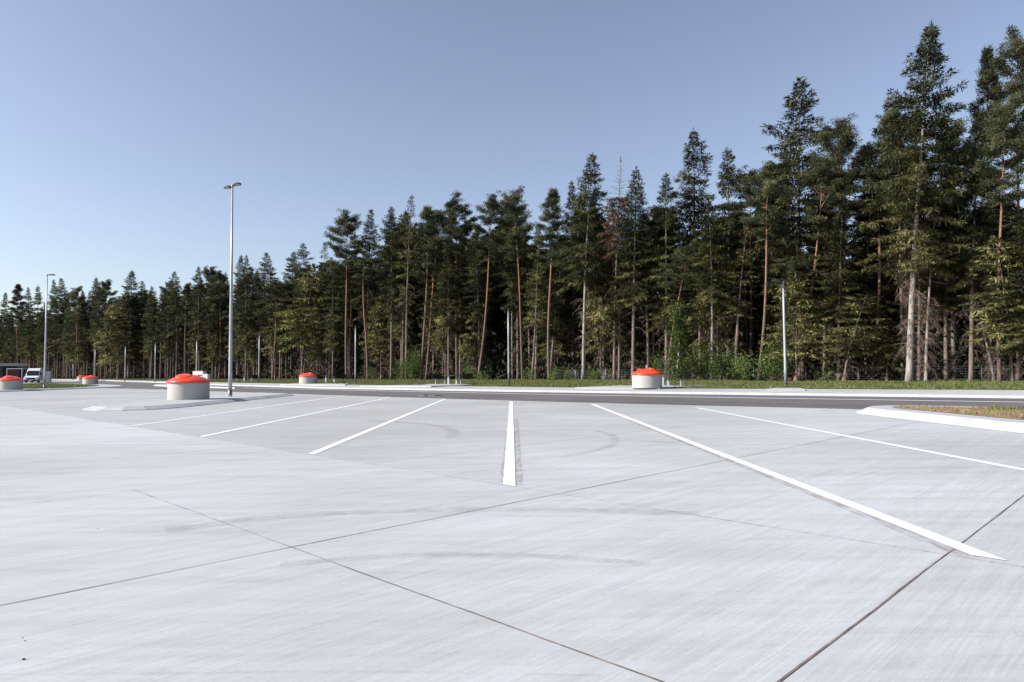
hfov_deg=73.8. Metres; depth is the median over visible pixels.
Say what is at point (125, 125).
sky
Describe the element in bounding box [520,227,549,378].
spruce tree
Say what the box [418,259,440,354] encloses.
spruce tree
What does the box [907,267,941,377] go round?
spruce tree
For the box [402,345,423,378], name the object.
leafy shrub
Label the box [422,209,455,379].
pine tree
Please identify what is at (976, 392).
footway
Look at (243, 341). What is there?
spruce tree
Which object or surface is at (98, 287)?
pine tree
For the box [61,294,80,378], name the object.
spruce tree
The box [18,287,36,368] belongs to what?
spruce tree
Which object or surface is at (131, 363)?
spruce tree
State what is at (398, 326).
spruce tree
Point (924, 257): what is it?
spruce tree
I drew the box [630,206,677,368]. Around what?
pine tree
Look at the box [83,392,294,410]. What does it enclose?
traffic island
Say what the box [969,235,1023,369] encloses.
spruce tree
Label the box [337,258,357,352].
spruce tree
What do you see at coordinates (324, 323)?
spruce tree
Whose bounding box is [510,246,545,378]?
spruce tree
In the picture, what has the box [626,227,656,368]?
spruce tree
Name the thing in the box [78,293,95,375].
spruce tree
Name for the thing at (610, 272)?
pine tree
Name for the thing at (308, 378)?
waste container
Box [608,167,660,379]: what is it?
spruce tree
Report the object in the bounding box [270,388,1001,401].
road edge line
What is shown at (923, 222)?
spruce tree
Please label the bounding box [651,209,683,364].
pine tree
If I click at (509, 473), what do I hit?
parking line
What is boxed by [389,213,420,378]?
spruce tree
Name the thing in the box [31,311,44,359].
spruce tree
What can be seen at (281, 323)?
spruce tree
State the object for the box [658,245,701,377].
pine tree
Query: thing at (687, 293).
spruce tree
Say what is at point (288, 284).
pine tree
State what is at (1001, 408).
sparse grass
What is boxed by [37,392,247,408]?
parking line
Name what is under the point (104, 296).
pine tree
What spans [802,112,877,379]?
pine tree
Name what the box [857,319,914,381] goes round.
spruce tree
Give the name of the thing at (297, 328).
spruce tree
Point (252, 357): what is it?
spruce tree
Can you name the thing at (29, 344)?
spruce tree
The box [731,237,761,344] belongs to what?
spruce tree
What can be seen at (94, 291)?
spruce tree
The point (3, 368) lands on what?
toilet building
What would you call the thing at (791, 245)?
spruce tree
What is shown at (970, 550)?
parking line
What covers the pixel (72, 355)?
spruce tree
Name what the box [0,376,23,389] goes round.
waste container
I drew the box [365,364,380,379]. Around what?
leafy shrub
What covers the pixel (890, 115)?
pine tree
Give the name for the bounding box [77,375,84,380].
waste container
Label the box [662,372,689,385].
picnic table
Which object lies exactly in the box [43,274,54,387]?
street lamp
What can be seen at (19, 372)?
box trailer
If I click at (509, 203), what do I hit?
pine tree
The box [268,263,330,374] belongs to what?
spruce tree
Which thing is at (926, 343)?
spruce tree
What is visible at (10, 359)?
spruce tree
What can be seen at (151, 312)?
spruce tree
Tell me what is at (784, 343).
street lamp
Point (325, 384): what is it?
path
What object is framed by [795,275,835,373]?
spruce tree
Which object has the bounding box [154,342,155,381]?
street lamp
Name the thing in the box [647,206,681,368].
pine tree
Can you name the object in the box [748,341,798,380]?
leafy shrub
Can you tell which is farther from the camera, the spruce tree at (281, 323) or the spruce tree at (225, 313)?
the spruce tree at (225, 313)
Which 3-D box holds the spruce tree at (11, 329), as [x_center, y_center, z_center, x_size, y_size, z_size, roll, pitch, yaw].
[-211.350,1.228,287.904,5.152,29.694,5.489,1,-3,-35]
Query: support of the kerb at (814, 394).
on the road
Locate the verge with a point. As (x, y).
(675, 382)
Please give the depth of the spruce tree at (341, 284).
104.97 m
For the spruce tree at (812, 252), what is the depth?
55.69 m
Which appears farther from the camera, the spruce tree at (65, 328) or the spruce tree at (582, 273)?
the spruce tree at (65, 328)
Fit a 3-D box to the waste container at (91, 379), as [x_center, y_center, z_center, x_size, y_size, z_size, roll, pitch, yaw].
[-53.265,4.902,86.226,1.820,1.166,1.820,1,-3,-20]
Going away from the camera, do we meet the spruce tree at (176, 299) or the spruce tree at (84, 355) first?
the spruce tree at (176, 299)
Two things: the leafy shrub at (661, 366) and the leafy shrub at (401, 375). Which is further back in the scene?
the leafy shrub at (401, 375)
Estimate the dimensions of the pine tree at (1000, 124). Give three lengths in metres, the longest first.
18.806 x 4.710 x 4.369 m
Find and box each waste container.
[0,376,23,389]
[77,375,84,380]
[82,375,97,383]
[166,374,210,399]
[299,372,317,383]
[631,365,662,387]
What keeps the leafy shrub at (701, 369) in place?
on the verge
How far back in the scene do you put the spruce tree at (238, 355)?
127.03 m
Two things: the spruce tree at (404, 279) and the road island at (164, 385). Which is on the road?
the road island at (164, 385)
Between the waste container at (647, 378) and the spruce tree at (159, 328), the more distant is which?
the spruce tree at (159, 328)
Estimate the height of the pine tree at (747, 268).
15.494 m
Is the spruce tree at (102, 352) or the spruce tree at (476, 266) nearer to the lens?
the spruce tree at (476, 266)
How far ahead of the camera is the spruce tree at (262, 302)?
118.94 m
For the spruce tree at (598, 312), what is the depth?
69.21 m
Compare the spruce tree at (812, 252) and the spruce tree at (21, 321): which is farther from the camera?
the spruce tree at (21, 321)
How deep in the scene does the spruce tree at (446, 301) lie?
91.97 m
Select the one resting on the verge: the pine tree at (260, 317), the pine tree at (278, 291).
the pine tree at (278, 291)
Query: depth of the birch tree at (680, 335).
56.83 m
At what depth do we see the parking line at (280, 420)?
17.25 m
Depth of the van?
114.28 m
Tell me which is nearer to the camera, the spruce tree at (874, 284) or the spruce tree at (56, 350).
the spruce tree at (874, 284)
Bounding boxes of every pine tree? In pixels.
[4,284,27,362]
[36,315,44,367]
[44,303,58,378]
[63,285,89,374]
[90,282,106,377]
[92,279,117,377]
[108,298,120,373]
[126,298,139,378]
[138,290,148,378]
[158,281,181,378]
[175,284,195,373]
[187,290,206,320]
[196,266,223,373]
[206,270,229,378]
[239,268,259,378]
[259,280,290,378]
[259,287,274,377]
[271,279,298,378]
[292,264,316,304]
[322,209,366,378]
[335,264,360,378]
[352,253,375,378]
[406,204,445,379]
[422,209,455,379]
[433,190,478,378]
[455,220,494,367]
[468,193,507,379]
[493,185,535,378]
[498,213,532,372]
[501,240,531,378]
[528,187,569,379]
[561,199,607,378]
[598,251,636,379]
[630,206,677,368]
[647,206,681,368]
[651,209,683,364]
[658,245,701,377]
[720,165,776,379]
[726,219,765,379]
[738,159,795,380]
[762,253,828,379]
[791,151,851,380]
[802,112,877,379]
[846,140,914,379]
[859,94,937,379]
[930,115,986,377]
[962,91,1023,381]
[963,44,1012,379]
[981,25,1023,380]
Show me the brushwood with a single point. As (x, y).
(497, 369)
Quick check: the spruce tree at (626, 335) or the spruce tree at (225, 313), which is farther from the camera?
the spruce tree at (225, 313)
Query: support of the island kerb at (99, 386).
on the parking lot
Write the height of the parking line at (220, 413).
0.001 m
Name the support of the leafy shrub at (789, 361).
on the verge
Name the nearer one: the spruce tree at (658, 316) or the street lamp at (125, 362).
the spruce tree at (658, 316)
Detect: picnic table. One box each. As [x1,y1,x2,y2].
[234,375,260,380]
[317,374,345,382]
[432,373,472,383]
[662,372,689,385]
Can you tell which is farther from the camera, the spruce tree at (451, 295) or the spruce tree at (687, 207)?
the spruce tree at (451, 295)
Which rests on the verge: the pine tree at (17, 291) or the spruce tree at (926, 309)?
the pine tree at (17, 291)
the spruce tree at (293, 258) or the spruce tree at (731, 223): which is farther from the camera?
the spruce tree at (293, 258)
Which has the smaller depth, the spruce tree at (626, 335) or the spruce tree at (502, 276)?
the spruce tree at (626, 335)
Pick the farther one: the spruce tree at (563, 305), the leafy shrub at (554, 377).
the spruce tree at (563, 305)
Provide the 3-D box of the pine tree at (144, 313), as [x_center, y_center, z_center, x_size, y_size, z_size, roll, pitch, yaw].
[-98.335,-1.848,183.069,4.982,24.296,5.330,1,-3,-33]
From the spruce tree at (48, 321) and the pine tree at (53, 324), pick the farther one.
the pine tree at (53, 324)
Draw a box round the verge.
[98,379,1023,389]
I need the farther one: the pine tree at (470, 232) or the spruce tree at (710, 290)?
the pine tree at (470, 232)
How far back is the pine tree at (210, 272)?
139.78 m
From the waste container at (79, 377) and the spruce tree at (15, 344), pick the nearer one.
the waste container at (79, 377)
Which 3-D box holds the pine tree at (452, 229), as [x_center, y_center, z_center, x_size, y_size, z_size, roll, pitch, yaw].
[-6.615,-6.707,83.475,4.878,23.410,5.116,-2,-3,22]
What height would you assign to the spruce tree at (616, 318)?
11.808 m
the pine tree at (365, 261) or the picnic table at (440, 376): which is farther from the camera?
the pine tree at (365, 261)
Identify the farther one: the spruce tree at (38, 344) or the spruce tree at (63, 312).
the spruce tree at (38, 344)
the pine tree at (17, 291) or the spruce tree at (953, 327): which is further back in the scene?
the pine tree at (17, 291)
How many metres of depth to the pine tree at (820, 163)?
53.28 m
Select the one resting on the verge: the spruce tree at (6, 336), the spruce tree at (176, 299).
the spruce tree at (6, 336)
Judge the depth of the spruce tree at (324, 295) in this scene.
116.31 m
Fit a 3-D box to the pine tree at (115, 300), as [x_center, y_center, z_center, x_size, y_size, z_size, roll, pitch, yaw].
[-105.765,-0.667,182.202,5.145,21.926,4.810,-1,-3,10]
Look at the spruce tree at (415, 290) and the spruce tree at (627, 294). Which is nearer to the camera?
the spruce tree at (627, 294)
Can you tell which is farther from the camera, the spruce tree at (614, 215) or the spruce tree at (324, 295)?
the spruce tree at (324, 295)
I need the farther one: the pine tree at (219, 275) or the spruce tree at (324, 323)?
the pine tree at (219, 275)
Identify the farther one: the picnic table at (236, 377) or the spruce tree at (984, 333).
the picnic table at (236, 377)
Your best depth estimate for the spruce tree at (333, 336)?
101.27 m
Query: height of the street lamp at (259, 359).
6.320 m
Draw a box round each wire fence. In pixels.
[554,369,799,379]
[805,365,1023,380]
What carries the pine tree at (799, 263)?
on the forest floor
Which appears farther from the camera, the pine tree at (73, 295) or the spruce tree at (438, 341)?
the pine tree at (73, 295)
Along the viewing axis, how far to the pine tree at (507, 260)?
89.44 m
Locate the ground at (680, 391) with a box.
[61,378,975,394]
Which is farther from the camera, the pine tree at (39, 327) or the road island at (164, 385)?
the pine tree at (39, 327)
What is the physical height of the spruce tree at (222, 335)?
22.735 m
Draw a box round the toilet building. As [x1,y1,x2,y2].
[0,363,27,377]
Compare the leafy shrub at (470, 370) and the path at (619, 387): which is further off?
the leafy shrub at (470, 370)
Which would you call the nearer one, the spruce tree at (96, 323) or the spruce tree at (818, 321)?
the spruce tree at (818, 321)
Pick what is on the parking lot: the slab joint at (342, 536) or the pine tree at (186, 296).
the slab joint at (342, 536)
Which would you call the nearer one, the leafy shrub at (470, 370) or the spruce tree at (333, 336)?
the leafy shrub at (470, 370)
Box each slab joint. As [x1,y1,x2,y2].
[2,427,887,604]
[284,544,663,681]
[776,495,1023,681]
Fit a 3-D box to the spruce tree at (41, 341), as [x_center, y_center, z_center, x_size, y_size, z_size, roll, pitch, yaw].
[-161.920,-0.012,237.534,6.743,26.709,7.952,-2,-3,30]
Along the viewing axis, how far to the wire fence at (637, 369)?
66.62 m
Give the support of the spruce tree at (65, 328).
on the verge
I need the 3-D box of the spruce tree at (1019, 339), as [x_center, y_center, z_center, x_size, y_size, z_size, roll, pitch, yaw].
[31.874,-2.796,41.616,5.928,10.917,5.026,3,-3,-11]
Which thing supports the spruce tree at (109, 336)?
on the forest floor
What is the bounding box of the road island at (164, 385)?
[153,384,234,388]
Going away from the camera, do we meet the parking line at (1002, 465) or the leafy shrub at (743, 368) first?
the parking line at (1002, 465)
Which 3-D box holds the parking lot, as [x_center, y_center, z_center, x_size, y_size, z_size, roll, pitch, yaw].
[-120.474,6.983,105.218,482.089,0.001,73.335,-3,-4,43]
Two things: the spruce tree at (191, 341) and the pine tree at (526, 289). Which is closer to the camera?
the pine tree at (526, 289)
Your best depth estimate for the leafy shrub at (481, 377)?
75.61 m
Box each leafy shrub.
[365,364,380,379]
[388,358,409,379]
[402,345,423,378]
[461,357,476,379]
[473,370,495,379]
[519,367,541,379]
[548,367,565,379]
[558,366,578,379]
[582,363,610,379]
[643,349,671,373]
[678,342,714,379]
[703,343,739,379]
[726,348,754,380]
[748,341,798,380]
[761,338,807,377]
[814,365,840,380]
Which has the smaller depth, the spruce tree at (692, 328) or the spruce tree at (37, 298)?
the spruce tree at (692, 328)
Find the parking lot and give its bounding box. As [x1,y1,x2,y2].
[0,388,1023,681]
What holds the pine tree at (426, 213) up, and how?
on the verge
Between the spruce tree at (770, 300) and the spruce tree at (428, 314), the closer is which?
the spruce tree at (770, 300)
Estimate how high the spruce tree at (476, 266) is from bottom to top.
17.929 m
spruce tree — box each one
[0,292,12,362]
[0,332,14,362]
[2,325,15,362]
[3,311,13,355]
[4,310,14,362]
[7,310,19,353]
[12,327,20,362]
[14,305,25,362]
[17,302,34,360]
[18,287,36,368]
[19,311,36,367]
[20,315,36,367]
[27,285,42,367]
[27,331,35,367]
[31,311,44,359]
[33,306,44,367]
[35,304,53,370]
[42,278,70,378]
[43,280,59,378]
[43,308,53,370]
[46,305,62,378]
[50,330,62,375]
[56,291,68,378]
[57,306,72,377]
[60,313,71,378]
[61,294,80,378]
[61,307,72,378]
[65,322,77,377]
[71,289,93,374]
[73,305,93,375]
[77,278,99,373]
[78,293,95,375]
[84,293,144,378]
[87,293,104,378]
[88,290,102,374]
[94,298,116,378]
[99,300,116,377]
[105,270,147,378]
[116,299,138,370]
[129,281,148,378]
[138,292,157,378]
[140,286,160,378]
[142,291,158,378]
[152,292,167,378]
[157,291,178,378]
[158,295,172,378]
[162,272,186,376]
[168,296,179,377]
[175,292,192,373]
[182,282,194,373]
[183,267,210,370]
[187,283,208,364]
[188,281,217,370]
[201,276,228,378]
[201,277,222,378]
[210,279,228,375]
[217,274,236,378]
[221,254,254,374]
[227,279,245,378]
[233,255,258,378]
[239,273,267,374]
[242,324,261,378]
[248,269,265,378]
[249,253,280,377]
[258,295,287,378]
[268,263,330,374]
[269,280,288,378]
[272,283,290,378]
[275,251,308,378]
[280,243,326,372]
[287,269,300,366]
[303,302,328,374]
[313,242,333,373]
[314,257,343,378]
[318,259,348,377]
[318,262,340,371]
[319,264,335,376]
[328,257,360,378]
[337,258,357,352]
[340,255,365,378]
[350,209,385,378]
[354,250,384,375]
[359,295,398,378]
[370,207,407,379]
[371,219,405,378]
[379,240,397,378]
[383,213,417,373]
[385,210,425,359]
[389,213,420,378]
[391,195,423,378]
[402,239,418,356]
[414,228,439,368]
[415,243,443,373]
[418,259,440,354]
[422,235,463,377]
[428,280,464,379]
[433,241,464,378]
[441,239,459,377]
[445,240,474,379]
[449,252,474,374]
[456,306,482,372]
[460,232,497,376]
[467,263,503,367]
[469,234,497,375]
[470,245,498,372]
[491,215,528,378]
[502,223,533,378]
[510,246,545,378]
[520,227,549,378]
[522,249,548,378]
[526,249,580,375]
[539,232,574,377]
[540,241,575,379]
[554,152,610,379]
[556,181,589,373]
[576,240,629,378]
[577,235,602,378]
[583,213,612,378]
[595,157,633,379]
[600,261,636,379]
[605,279,637,374]
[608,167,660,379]
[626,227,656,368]
[628,216,664,367]
[639,173,692,378]
[663,127,721,378]
[676,238,713,379]
[680,243,716,378]
[684,218,752,379]
[685,200,739,378]
[707,148,751,379]
[717,225,763,380]
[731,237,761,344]
[747,76,864,379]
[751,150,817,378]
[760,268,834,380]
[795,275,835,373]
[800,223,849,379]
[802,153,858,379]
[806,210,873,380]
[813,291,893,380]
[832,20,1001,381]
[836,169,904,379]
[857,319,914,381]
[867,95,928,364]
[889,156,952,380]
[904,219,955,381]
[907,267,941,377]
[921,188,985,379]
[922,164,979,379]
[935,111,1023,380]
[955,234,1023,381]
[961,260,1006,380]
[967,184,1015,375]
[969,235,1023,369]
[983,208,1023,377]
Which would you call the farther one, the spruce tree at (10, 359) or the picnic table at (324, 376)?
the spruce tree at (10, 359)
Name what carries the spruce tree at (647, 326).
on the forest floor
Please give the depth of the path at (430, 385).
51.78 m
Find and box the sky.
[0,0,1023,375]
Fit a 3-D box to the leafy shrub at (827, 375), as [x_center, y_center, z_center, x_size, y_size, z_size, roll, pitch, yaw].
[22.964,2.456,50.170,1.958,1.331,2.504,0,-3,0]
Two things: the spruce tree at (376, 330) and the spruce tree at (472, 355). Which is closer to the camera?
the spruce tree at (472, 355)
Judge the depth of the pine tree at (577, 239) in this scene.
71.45 m
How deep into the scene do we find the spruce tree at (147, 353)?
165.37 m
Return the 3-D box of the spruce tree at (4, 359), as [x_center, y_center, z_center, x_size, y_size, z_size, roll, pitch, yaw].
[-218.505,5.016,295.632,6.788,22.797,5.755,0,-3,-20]
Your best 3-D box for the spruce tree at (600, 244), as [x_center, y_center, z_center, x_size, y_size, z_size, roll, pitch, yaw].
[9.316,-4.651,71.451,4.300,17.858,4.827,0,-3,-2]
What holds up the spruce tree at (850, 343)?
on the verge
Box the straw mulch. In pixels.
[895,405,1023,418]
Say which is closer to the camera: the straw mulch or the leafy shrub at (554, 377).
the straw mulch
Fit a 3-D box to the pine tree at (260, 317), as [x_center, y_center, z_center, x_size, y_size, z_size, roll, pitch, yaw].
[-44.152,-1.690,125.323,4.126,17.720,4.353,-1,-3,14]
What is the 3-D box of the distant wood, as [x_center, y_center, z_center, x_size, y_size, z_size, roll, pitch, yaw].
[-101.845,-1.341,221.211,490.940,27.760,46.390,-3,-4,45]
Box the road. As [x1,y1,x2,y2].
[23,380,1023,408]
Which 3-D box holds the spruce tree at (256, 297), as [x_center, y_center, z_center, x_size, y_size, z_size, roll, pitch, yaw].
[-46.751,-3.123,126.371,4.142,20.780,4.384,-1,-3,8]
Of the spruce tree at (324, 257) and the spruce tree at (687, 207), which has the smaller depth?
the spruce tree at (687, 207)
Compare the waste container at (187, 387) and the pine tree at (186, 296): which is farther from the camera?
the pine tree at (186, 296)
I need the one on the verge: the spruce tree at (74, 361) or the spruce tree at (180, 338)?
the spruce tree at (74, 361)
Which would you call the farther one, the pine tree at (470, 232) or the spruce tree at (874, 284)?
the pine tree at (470, 232)
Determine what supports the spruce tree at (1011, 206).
on the forest floor
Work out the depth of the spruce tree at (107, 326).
184.68 m
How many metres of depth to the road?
29.96 m
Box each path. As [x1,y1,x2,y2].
[280,383,346,385]
[360,384,472,387]
[575,385,710,388]
[765,388,804,390]
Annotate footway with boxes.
[70,379,1023,394]
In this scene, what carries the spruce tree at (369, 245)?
on the forest floor
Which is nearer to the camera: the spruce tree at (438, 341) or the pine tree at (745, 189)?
the pine tree at (745, 189)
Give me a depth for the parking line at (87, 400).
32.30 m
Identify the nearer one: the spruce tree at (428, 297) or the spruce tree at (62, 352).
the spruce tree at (428, 297)
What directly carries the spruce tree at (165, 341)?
on the forest floor
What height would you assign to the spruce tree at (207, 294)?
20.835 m
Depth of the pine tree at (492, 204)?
77.41 m
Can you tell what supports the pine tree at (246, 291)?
on the forest floor
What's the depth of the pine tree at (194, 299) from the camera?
148.42 m
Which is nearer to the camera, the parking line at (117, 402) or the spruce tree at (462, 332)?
the parking line at (117, 402)
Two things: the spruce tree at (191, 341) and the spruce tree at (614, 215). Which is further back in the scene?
the spruce tree at (191, 341)
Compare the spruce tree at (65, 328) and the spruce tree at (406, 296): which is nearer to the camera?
the spruce tree at (406, 296)
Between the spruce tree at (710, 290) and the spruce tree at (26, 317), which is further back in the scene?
the spruce tree at (26, 317)
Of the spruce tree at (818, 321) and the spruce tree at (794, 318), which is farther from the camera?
the spruce tree at (818, 321)
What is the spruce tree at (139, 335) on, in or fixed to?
on the forest floor
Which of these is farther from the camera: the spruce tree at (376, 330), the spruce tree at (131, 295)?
the spruce tree at (131, 295)
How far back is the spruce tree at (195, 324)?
139.36 m
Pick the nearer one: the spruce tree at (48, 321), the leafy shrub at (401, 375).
the leafy shrub at (401, 375)
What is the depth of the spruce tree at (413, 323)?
99.76 m
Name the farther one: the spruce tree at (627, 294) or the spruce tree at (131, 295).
the spruce tree at (131, 295)
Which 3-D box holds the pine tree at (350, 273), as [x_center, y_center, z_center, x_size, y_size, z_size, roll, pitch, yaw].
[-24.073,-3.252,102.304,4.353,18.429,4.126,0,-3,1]
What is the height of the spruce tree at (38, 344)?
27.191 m
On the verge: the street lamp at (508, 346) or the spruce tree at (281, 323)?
the street lamp at (508, 346)
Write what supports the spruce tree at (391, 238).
on the forest floor
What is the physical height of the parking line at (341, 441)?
0.001 m
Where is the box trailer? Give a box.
[6,368,27,378]
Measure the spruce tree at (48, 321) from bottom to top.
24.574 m
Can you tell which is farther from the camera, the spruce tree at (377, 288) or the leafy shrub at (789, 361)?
the spruce tree at (377, 288)
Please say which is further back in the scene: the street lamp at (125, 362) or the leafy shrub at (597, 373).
the street lamp at (125, 362)
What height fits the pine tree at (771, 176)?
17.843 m
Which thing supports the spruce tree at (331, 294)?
on the forest floor
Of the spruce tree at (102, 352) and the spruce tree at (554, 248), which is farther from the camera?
the spruce tree at (102, 352)
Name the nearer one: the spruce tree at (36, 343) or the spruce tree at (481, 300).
the spruce tree at (481, 300)
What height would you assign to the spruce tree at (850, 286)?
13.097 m
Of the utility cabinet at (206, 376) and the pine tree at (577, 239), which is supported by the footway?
the utility cabinet at (206, 376)
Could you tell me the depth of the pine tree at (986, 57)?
47.49 m
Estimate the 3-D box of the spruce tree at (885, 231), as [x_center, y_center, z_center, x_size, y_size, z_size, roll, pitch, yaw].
[30.306,-8.050,53.194,4.762,22.744,5.018,-2,-3,31]
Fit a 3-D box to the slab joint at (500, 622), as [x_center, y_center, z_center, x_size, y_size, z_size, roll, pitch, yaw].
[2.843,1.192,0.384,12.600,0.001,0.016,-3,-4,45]
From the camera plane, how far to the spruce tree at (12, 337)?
276.93 m
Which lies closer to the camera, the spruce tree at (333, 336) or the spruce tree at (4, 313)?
the spruce tree at (333, 336)
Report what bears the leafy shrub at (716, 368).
on the verge
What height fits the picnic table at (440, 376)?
0.860 m
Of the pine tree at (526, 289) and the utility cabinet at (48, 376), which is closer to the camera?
the pine tree at (526, 289)
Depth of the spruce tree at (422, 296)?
95.91 m
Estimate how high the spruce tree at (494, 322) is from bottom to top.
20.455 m
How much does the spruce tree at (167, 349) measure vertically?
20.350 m
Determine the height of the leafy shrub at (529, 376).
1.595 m
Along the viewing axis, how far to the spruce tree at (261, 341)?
130.25 m
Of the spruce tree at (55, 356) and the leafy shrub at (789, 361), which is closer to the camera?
the leafy shrub at (789, 361)
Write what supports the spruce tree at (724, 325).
on the forest floor
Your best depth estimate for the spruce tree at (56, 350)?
232.78 m
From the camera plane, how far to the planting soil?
16.65 m
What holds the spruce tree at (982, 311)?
on the verge
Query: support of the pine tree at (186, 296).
on the forest floor
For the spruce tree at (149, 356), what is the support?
on the forest floor
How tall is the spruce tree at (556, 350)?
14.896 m
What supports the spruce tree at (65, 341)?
on the forest floor
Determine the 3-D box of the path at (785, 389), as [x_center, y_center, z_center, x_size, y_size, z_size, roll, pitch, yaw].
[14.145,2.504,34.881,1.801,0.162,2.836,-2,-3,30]
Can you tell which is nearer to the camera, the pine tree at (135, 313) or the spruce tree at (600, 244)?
the spruce tree at (600, 244)
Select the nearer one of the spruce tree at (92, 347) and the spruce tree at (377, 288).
the spruce tree at (377, 288)
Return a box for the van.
[24,368,43,382]
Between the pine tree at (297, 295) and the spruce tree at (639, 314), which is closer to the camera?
the spruce tree at (639, 314)
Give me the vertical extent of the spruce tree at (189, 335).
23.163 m
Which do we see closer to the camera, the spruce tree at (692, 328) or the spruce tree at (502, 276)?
the spruce tree at (692, 328)
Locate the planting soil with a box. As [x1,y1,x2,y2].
[893,406,1023,419]
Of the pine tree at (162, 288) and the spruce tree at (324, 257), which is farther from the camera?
the pine tree at (162, 288)
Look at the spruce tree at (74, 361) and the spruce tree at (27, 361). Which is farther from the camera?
the spruce tree at (27, 361)
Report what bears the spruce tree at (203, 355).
on the forest floor
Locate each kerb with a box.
[0,383,122,391]
[52,379,1023,398]
[856,405,1023,432]
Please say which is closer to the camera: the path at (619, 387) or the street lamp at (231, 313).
the street lamp at (231, 313)
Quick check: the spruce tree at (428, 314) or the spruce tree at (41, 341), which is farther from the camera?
the spruce tree at (41, 341)
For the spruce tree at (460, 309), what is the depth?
84.36 m
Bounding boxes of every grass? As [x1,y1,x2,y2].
[23,383,98,388]
[894,403,1023,418]
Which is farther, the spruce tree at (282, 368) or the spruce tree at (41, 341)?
the spruce tree at (41, 341)
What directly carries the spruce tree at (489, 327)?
on the forest floor
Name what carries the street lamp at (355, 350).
on the verge
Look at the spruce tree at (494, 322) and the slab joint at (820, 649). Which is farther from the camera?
the spruce tree at (494, 322)
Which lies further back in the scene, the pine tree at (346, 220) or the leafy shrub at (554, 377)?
the pine tree at (346, 220)
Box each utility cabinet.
[46,371,51,382]
[193,371,205,376]
[203,374,209,379]
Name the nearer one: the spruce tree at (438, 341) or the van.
the spruce tree at (438, 341)
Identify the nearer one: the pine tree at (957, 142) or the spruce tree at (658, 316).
the pine tree at (957, 142)
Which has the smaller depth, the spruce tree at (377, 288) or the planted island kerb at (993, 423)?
the planted island kerb at (993, 423)
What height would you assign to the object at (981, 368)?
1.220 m
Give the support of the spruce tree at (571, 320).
on the forest floor
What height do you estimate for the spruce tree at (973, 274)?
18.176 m
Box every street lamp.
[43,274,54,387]
[121,345,125,380]
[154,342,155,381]
[224,182,240,395]
[254,333,259,380]
[349,325,355,381]
[501,307,509,382]
[771,279,787,385]
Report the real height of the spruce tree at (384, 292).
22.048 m
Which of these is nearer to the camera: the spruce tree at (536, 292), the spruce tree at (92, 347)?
the spruce tree at (536, 292)
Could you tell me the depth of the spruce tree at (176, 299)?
152.08 m
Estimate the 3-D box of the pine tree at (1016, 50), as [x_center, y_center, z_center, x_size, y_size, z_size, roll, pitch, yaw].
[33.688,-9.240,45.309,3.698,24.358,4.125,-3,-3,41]
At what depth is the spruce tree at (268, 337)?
117.50 m
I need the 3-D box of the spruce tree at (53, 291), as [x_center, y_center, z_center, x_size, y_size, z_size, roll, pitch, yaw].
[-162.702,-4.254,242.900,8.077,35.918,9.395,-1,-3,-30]
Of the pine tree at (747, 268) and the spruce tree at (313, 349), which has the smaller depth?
the pine tree at (747, 268)
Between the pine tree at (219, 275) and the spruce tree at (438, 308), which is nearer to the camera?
the spruce tree at (438, 308)
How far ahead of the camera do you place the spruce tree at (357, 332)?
106.75 m
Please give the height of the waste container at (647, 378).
1.322 m
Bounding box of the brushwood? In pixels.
[23,289,1023,380]
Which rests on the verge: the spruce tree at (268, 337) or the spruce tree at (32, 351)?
the spruce tree at (32, 351)
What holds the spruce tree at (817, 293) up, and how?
on the forest floor
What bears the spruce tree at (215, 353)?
on the forest floor
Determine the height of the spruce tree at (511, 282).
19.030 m
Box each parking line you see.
[10,391,222,405]
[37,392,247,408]
[131,396,339,425]
[200,397,389,436]
[308,399,444,453]
[503,401,515,485]
[592,404,1007,560]
[699,408,1023,470]
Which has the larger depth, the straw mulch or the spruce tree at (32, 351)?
the spruce tree at (32, 351)
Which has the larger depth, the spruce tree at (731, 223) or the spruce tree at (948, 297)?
the spruce tree at (731, 223)
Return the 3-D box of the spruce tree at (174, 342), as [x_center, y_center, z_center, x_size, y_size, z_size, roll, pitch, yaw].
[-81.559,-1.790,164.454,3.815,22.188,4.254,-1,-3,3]
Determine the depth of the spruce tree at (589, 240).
78.06 m
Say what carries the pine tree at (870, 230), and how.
on the forest floor
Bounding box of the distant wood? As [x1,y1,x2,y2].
[12,113,1023,379]
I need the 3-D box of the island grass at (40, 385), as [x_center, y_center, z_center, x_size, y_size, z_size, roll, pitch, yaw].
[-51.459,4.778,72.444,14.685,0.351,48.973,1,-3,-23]
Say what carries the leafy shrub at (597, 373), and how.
on the verge
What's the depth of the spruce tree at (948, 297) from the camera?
47.71 m
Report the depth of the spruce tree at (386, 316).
97.24 m
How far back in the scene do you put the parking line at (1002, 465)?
10.70 m
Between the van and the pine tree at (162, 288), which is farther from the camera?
the pine tree at (162, 288)
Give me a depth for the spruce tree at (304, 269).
107.72 m
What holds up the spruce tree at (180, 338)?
on the forest floor
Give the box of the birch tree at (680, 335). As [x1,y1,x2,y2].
[661,299,695,380]
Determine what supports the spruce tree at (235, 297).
on the forest floor

